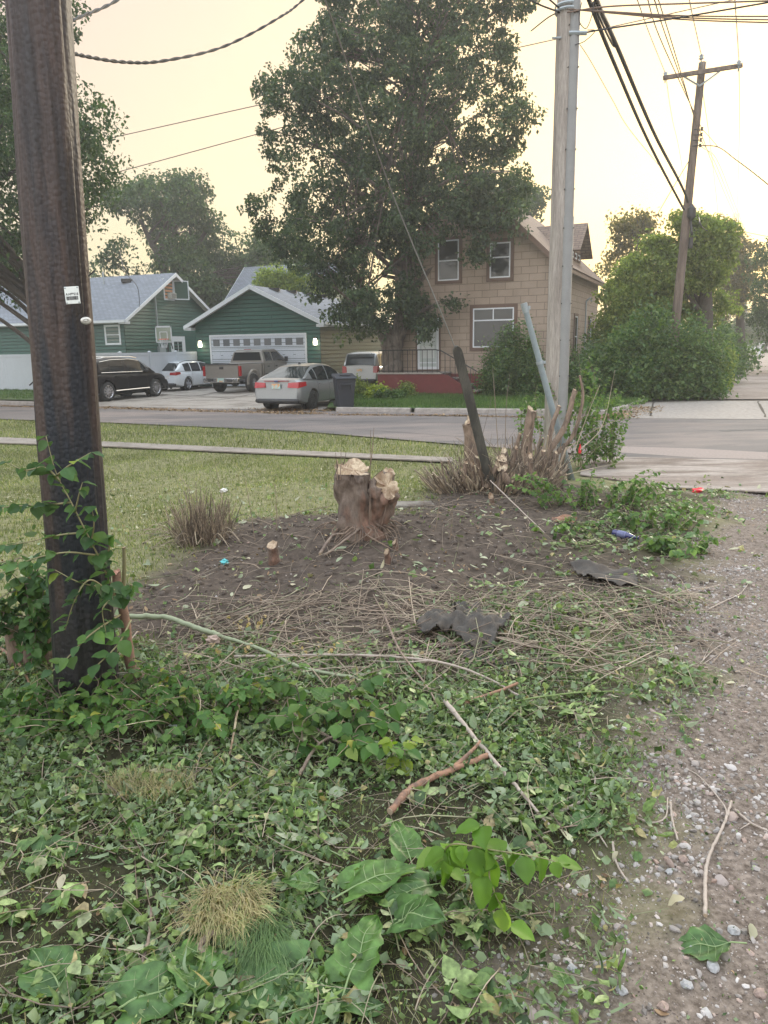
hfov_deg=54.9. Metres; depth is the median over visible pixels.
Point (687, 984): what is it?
stone
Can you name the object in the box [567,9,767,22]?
overhead wire
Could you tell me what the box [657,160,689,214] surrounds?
overhead wire
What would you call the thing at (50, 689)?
stick
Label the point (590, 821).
broad leaf
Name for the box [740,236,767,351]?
alley tree
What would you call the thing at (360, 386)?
garden plant
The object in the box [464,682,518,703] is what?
stick
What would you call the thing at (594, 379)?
vine
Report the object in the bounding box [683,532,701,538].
broad leaf
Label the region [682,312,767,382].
alley bush
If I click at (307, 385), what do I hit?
sedan
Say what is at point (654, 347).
alley bush
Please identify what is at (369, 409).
kerb
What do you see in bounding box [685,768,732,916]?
stick
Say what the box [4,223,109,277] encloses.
background tree
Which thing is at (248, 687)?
shrub
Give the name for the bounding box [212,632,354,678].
stick
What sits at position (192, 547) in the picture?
dead leaves
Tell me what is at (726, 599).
stick
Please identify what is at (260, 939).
grass tuft
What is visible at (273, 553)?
wood stub
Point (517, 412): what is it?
vine
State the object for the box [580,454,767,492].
alley apron
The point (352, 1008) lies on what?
broad leaf
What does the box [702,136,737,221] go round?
overhead wire
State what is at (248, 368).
pickup truck
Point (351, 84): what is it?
overhead wire
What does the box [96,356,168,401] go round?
suv
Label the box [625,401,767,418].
road apron
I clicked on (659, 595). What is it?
twigs
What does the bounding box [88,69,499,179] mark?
overhead wire
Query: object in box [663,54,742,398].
utility pole
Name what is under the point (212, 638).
dry leaf ball
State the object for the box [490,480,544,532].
stick
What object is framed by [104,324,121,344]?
window
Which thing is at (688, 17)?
overhead wire
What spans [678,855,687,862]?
stone
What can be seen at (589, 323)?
window
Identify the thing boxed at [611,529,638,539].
bottle
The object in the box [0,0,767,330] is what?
sky
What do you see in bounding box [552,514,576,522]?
bark chunk
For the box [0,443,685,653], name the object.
grass
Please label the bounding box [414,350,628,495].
cut shrub
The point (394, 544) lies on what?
wood stub
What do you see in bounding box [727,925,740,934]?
stone
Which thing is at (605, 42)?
overhead wire
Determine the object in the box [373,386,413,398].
garden plant
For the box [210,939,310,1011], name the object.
broad leaf
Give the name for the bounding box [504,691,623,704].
stick
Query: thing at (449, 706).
stick
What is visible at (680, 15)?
overhead wire
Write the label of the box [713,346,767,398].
alley
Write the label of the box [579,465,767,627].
gravel
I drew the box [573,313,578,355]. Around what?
window
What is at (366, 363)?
minivan
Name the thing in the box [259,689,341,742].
stick
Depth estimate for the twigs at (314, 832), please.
3.09 m
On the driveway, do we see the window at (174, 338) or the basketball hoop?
the basketball hoop
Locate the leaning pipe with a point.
(540, 362)
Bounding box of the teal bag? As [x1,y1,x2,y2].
[220,558,228,564]
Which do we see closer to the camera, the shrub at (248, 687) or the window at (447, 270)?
the shrub at (248, 687)
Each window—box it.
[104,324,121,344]
[162,278,189,300]
[171,336,185,351]
[435,236,461,284]
[469,303,517,350]
[486,238,513,281]
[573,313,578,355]
[587,316,591,340]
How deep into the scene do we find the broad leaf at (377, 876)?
2.78 m
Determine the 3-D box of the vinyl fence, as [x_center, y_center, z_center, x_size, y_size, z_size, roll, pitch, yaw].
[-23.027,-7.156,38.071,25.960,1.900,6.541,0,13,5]
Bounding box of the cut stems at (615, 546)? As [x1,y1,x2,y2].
[468,487,739,644]
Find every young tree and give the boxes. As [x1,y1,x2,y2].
[588,228,694,351]
[659,208,743,391]
[698,207,767,363]
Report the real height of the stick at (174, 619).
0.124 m
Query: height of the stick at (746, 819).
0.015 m
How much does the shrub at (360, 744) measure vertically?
0.336 m
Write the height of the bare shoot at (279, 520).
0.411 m
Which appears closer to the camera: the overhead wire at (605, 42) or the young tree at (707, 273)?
the overhead wire at (605, 42)
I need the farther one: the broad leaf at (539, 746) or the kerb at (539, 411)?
the kerb at (539, 411)
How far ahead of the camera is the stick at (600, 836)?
3.08 m
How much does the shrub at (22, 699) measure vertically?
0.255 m
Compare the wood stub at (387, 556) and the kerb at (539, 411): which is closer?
the wood stub at (387, 556)
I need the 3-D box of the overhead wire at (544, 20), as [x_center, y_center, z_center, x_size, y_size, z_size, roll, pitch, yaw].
[2.470,-7.659,11.567,0.077,0.558,2.105,-1,13,0]
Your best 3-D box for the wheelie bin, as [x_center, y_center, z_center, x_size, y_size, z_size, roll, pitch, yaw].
[-1.287,-3.923,24.070,0.724,1.138,0.871,-4,13,-12]
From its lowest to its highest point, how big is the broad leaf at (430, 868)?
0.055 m
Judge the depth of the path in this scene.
14.78 m
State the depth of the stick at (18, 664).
4.74 m
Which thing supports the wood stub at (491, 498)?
on the ground at (676, 910)
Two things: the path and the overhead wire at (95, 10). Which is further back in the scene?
the path
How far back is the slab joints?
24.86 m
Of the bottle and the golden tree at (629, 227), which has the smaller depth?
the bottle
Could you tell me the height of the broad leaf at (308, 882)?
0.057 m
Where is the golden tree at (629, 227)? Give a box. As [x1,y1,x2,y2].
[589,204,666,348]
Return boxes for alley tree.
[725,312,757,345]
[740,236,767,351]
[750,303,767,352]
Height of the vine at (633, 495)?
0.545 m
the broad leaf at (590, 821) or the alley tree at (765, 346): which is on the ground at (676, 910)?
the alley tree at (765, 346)
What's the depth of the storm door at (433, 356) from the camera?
30.57 m
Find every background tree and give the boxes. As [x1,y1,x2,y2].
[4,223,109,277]
[225,229,326,290]
[251,262,327,296]
[496,179,550,222]
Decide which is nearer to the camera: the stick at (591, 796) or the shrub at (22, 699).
the stick at (591, 796)
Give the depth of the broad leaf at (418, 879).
2.73 m
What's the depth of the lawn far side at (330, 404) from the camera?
24.11 m
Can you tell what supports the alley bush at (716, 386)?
on the lawn far side at (330, 404)
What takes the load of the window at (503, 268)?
in the tan house at (507, 283)
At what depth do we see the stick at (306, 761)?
3.64 m
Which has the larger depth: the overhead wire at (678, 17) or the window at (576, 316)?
the window at (576, 316)
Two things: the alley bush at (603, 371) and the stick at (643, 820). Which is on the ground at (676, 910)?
the stick at (643, 820)
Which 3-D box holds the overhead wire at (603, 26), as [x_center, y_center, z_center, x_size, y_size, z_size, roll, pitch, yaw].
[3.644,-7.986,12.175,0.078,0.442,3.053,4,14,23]
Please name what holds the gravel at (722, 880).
on the ground at (676, 910)
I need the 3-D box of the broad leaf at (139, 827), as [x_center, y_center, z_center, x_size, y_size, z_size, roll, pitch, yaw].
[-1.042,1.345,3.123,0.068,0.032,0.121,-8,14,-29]
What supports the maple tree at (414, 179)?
on the lawn far side at (330, 404)
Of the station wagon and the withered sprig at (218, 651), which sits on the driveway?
the station wagon
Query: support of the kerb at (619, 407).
on the ground at (676, 910)
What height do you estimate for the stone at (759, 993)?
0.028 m
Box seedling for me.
[378,735,424,775]
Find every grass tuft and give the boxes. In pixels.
[87,760,208,803]
[151,862,296,956]
[193,886,321,992]
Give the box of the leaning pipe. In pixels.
[520,302,574,479]
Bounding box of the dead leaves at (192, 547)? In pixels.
[0,461,431,579]
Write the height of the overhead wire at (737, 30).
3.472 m
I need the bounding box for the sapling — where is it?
[0,435,143,695]
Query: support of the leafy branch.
on the ground at (676, 910)
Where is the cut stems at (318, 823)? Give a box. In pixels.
[0,595,694,1023]
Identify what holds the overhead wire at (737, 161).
attached to the utility pole at (686, 240)
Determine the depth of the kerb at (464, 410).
22.33 m
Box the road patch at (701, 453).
[619,446,767,458]
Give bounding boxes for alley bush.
[568,291,752,400]
[569,335,640,396]
[570,305,645,361]
[662,331,738,400]
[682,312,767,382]
[713,324,758,367]
[717,317,765,375]
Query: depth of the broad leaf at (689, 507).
8.80 m
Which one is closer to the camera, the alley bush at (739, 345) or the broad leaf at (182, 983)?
the broad leaf at (182, 983)
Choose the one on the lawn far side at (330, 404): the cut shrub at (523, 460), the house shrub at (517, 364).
the house shrub at (517, 364)
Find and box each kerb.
[0,400,33,404]
[1,404,665,419]
[336,407,410,412]
[414,408,523,413]
[535,409,582,415]
[583,410,606,415]
[603,399,647,413]
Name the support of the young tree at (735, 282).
on the ground at (676, 910)
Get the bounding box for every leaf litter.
[0,474,767,682]
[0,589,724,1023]
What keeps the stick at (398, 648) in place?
on the leaf litter at (220, 977)
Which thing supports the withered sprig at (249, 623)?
on the ground at (676, 910)
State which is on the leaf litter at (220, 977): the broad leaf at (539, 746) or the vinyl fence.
the broad leaf at (539, 746)
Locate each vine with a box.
[505,468,683,510]
[513,406,543,448]
[515,355,625,470]
[567,385,643,466]
[604,497,719,533]
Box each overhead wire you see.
[72,0,119,21]
[75,0,304,64]
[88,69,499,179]
[113,0,732,137]
[120,251,139,306]
[529,0,558,12]
[531,11,559,30]
[567,0,767,12]
[567,8,767,16]
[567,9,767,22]
[577,9,767,20]
[579,2,593,28]
[580,45,663,170]
[587,0,684,210]
[587,2,767,32]
[592,1,614,47]
[594,0,692,234]
[637,0,665,73]
[647,0,701,128]
[654,0,701,134]
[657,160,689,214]
[658,0,700,139]
[666,80,684,182]
[689,0,701,55]
[700,76,717,208]
[700,145,767,184]
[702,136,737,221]
[702,142,746,237]
[702,147,746,233]
[734,0,738,59]
[737,68,739,205]
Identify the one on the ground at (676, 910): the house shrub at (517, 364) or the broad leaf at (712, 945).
the broad leaf at (712, 945)
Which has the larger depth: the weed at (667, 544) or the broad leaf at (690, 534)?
the broad leaf at (690, 534)
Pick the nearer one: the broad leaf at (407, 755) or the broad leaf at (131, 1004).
the broad leaf at (131, 1004)
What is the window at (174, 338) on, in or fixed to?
in the green house at (123, 322)
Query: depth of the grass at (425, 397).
24.96 m
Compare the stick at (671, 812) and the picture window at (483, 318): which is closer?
the stick at (671, 812)
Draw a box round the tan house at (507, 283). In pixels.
[376,177,604,394]
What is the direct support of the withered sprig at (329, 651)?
on the ground at (676, 910)
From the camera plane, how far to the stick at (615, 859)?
2.95 m
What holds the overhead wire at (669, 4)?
attached to the utility pole at (568, 34)
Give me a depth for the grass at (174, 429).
17.01 m
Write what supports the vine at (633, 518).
on the ground at (676, 910)
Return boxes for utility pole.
[5,0,119,710]
[543,0,586,469]
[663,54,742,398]
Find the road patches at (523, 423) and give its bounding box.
[142,416,767,444]
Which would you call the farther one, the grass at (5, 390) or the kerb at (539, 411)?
the grass at (5, 390)
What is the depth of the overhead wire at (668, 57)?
16.91 m
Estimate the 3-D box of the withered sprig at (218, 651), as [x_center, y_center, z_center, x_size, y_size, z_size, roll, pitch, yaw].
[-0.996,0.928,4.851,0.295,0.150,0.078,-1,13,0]
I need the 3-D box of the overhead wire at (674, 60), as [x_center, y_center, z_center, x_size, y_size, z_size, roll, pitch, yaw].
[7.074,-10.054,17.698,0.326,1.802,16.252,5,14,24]
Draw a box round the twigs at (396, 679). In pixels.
[0,487,767,1023]
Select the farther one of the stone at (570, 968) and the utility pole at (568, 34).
the utility pole at (568, 34)
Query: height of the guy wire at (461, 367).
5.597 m
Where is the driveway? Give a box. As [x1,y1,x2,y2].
[99,386,329,410]
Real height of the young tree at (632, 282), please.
6.652 m
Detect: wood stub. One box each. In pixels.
[267,540,280,565]
[383,548,390,564]
[392,539,398,550]
[488,492,494,504]
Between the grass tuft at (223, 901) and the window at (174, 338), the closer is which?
the grass tuft at (223, 901)
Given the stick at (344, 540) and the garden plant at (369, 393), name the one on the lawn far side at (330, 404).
the garden plant at (369, 393)
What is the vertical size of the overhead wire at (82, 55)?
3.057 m
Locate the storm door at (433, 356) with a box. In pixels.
[416,316,440,370]
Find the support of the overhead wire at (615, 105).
attached to the utility pole at (568, 34)
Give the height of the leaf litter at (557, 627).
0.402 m
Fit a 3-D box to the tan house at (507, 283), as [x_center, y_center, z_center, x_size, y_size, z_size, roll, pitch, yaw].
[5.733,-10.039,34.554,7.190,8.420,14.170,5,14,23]
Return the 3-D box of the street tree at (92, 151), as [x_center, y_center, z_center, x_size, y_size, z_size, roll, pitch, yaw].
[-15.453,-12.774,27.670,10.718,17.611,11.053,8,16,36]
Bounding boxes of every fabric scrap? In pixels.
[416,601,510,653]
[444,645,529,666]
[570,559,638,587]
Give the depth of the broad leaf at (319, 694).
4.20 m
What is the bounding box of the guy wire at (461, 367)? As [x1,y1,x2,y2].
[324,0,494,492]
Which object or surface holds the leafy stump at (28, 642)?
on the ground at (676, 910)
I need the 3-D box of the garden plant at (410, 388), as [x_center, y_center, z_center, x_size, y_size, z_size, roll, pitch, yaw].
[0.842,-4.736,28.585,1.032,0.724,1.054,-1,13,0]
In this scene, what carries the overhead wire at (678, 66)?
attached to the utility pole at (686, 240)
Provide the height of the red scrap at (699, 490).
0.069 m
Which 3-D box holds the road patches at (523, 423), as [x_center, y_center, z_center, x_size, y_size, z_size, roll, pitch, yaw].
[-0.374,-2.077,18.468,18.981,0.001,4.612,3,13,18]
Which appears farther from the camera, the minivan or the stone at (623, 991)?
the minivan
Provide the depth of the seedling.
3.54 m
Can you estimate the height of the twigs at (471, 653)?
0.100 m
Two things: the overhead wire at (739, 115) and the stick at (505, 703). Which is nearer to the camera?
the stick at (505, 703)
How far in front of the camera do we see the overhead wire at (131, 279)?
42.15 m
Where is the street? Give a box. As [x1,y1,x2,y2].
[0,404,767,459]
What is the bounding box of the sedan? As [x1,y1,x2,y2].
[255,362,355,409]
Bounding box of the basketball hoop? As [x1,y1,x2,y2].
[155,326,172,388]
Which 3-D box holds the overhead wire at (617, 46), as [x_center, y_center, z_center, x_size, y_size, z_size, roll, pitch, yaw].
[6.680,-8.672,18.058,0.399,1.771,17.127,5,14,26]
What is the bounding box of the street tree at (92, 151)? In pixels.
[0,0,137,343]
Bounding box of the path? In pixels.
[0,437,452,461]
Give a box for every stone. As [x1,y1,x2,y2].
[567,964,577,972]
[615,985,627,995]
[657,1000,668,1011]
[665,868,672,874]
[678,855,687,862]
[680,978,693,989]
[707,960,719,973]
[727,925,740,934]
[753,988,766,998]
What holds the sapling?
on the ground at (676, 910)
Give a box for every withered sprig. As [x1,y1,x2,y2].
[209,642,252,658]
[227,615,266,632]
[296,642,339,659]
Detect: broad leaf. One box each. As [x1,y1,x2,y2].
[17,945,79,1013]
[21,834,85,865]
[99,961,213,1023]
[129,821,146,841]
[166,933,227,1019]
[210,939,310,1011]
[239,741,263,754]
[280,868,326,891]
[282,981,384,1023]
[309,687,330,702]
[324,915,383,998]
[331,859,420,902]
[381,892,447,934]
[382,869,445,907]
[389,820,423,863]
[394,742,415,761]
[428,866,453,879]
[529,743,549,755]
[536,778,558,793]
[547,964,573,989]
[569,803,607,832]
[671,501,697,513]
[678,924,746,960]
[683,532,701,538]
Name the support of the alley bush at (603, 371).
on the lawn far side at (330, 404)
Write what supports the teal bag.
on the ground at (676, 910)
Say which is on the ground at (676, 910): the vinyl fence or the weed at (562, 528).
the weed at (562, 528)
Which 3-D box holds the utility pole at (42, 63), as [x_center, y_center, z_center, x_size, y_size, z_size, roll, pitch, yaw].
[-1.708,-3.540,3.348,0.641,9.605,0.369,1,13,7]
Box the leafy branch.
[416,818,582,941]
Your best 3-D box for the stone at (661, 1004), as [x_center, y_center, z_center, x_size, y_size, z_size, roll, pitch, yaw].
[0.867,1.535,2.294,0.033,0.023,0.036,-9,15,-32]
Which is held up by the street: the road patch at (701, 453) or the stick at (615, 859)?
the road patch at (701, 453)
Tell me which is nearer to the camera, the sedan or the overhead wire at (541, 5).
the overhead wire at (541, 5)
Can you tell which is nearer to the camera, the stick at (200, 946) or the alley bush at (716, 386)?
the stick at (200, 946)
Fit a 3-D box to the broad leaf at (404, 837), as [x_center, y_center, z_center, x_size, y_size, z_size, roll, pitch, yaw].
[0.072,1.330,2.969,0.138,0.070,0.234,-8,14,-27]
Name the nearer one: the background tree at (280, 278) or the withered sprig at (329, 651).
the withered sprig at (329, 651)
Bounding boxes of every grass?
[0,388,33,398]
[0,418,534,460]
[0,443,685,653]
[333,391,656,407]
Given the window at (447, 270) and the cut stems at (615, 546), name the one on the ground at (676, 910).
the cut stems at (615, 546)
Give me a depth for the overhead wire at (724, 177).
47.18 m
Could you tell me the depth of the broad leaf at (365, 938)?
2.40 m
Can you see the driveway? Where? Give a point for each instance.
(242, 401)
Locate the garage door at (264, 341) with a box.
[209,333,307,386]
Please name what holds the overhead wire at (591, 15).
attached to the utility pole at (568, 34)
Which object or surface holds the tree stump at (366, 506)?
on the ground at (676, 910)
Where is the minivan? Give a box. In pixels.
[342,351,381,382]
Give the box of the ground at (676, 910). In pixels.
[0,346,767,1023]
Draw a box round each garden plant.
[355,371,374,394]
[363,381,389,397]
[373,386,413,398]
[395,380,418,395]
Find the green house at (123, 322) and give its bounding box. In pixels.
[0,272,209,354]
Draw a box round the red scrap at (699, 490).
[692,487,702,492]
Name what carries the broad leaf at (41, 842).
on the ground at (676, 910)
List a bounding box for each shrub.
[0,657,181,739]
[0,674,85,729]
[93,652,309,743]
[129,482,274,550]
[252,668,428,770]
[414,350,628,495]
[471,312,545,396]
[568,338,596,391]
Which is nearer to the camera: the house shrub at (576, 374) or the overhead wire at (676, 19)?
the overhead wire at (676, 19)
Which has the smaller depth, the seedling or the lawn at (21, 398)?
the seedling
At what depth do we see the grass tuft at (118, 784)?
3.43 m
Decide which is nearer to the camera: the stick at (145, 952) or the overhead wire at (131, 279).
the stick at (145, 952)
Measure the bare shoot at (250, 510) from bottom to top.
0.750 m
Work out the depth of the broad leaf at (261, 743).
3.73 m
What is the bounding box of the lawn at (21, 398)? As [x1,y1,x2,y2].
[0,390,33,399]
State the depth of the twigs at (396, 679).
5.08 m
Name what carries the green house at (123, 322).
on the ground at (676, 910)
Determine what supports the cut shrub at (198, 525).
on the ground at (676, 910)
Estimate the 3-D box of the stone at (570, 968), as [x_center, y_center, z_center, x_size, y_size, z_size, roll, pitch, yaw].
[0.622,1.506,2.437,0.030,0.021,0.033,-8,15,-30]
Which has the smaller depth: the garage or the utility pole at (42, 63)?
the utility pole at (42, 63)
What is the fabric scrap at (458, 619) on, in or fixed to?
on the ground at (676, 910)
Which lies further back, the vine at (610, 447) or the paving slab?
the vine at (610, 447)
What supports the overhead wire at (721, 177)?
attached to the utility pole at (686, 240)
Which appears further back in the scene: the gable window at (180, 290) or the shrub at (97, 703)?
the gable window at (180, 290)
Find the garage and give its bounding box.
[183,285,381,387]
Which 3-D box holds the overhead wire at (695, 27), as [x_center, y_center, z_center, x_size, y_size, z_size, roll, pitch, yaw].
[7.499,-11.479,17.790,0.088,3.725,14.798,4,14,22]
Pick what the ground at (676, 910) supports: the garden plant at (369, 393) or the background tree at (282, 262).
the background tree at (282, 262)
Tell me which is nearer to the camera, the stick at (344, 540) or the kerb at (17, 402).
the stick at (344, 540)
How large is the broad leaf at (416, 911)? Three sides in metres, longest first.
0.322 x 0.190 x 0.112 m
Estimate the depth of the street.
18.83 m
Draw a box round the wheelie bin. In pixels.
[331,373,356,408]
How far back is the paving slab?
9.06 m
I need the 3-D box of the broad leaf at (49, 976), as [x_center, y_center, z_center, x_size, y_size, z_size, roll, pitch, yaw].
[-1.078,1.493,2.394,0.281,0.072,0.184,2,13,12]
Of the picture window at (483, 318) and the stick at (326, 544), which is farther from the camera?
the picture window at (483, 318)
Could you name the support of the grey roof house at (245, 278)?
on the ground at (676, 910)
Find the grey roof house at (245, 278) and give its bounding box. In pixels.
[225,264,355,299]
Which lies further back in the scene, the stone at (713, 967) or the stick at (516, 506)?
the stick at (516, 506)
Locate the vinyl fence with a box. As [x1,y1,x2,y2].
[0,350,196,389]
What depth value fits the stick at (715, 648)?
4.95 m
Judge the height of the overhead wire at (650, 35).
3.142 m
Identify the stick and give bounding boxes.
[0,647,29,682]
[24,631,137,710]
[129,613,220,634]
[141,907,151,962]
[196,930,309,957]
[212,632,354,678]
[229,704,239,755]
[234,653,530,701]
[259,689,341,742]
[298,735,332,775]
[318,533,344,554]
[325,528,359,555]
[384,616,437,706]
[387,740,488,814]
[428,637,568,648]
[443,699,549,824]
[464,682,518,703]
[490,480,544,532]
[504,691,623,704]
[549,766,601,816]
[594,827,607,847]
[612,841,627,882]
[637,797,667,823]
[669,801,678,840]
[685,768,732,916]
[697,631,738,665]
[706,584,747,610]
[734,809,767,831]
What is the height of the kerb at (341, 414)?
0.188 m
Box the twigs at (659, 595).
[118,565,767,699]
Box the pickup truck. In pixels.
[202,349,287,391]
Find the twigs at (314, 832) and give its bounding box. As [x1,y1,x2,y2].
[0,608,727,1023]
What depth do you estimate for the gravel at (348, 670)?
5.49 m
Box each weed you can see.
[529,513,606,535]
[635,531,725,558]
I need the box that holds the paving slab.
[395,501,433,508]
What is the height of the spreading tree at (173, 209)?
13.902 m
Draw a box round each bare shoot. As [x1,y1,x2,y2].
[242,470,256,540]
[272,502,283,538]
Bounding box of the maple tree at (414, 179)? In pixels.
[236,0,547,371]
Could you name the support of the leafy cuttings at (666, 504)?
on the ground at (676, 910)
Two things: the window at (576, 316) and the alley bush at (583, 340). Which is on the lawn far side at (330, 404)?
the alley bush at (583, 340)
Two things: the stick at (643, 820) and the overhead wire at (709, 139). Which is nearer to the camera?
the stick at (643, 820)
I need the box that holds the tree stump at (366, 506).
[313,430,401,549]
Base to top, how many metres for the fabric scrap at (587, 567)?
0.141 m
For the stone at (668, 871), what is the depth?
2.93 m
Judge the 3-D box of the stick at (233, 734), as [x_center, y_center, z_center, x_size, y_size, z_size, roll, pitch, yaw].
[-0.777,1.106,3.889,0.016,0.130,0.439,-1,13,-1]
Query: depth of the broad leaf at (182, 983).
2.41 m
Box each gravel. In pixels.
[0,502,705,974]
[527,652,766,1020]
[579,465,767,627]
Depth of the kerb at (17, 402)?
29.27 m
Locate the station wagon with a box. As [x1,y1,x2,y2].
[161,360,209,390]
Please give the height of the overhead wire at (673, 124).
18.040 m
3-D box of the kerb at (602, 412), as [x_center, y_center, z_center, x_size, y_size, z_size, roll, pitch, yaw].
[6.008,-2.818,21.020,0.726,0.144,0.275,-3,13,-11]
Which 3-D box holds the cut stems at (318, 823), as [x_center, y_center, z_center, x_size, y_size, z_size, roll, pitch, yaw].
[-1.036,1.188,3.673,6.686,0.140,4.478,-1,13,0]
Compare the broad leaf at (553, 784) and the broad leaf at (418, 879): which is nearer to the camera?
the broad leaf at (418, 879)
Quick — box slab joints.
[115,390,765,416]
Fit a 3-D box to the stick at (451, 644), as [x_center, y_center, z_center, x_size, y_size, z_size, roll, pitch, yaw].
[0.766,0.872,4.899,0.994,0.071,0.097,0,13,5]
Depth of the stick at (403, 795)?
3.43 m
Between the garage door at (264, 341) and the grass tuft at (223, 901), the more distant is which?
the garage door at (264, 341)
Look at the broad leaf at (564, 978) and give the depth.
2.36 m
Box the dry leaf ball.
[205,635,219,642]
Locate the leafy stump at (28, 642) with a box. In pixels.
[0,557,51,671]
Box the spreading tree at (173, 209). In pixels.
[90,165,276,308]
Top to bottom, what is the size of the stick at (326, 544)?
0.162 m
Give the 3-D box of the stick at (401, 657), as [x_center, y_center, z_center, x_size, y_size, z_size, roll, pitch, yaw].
[-0.034,0.972,4.609,1.903,0.094,0.235,3,13,18]
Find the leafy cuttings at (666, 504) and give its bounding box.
[469,487,746,649]

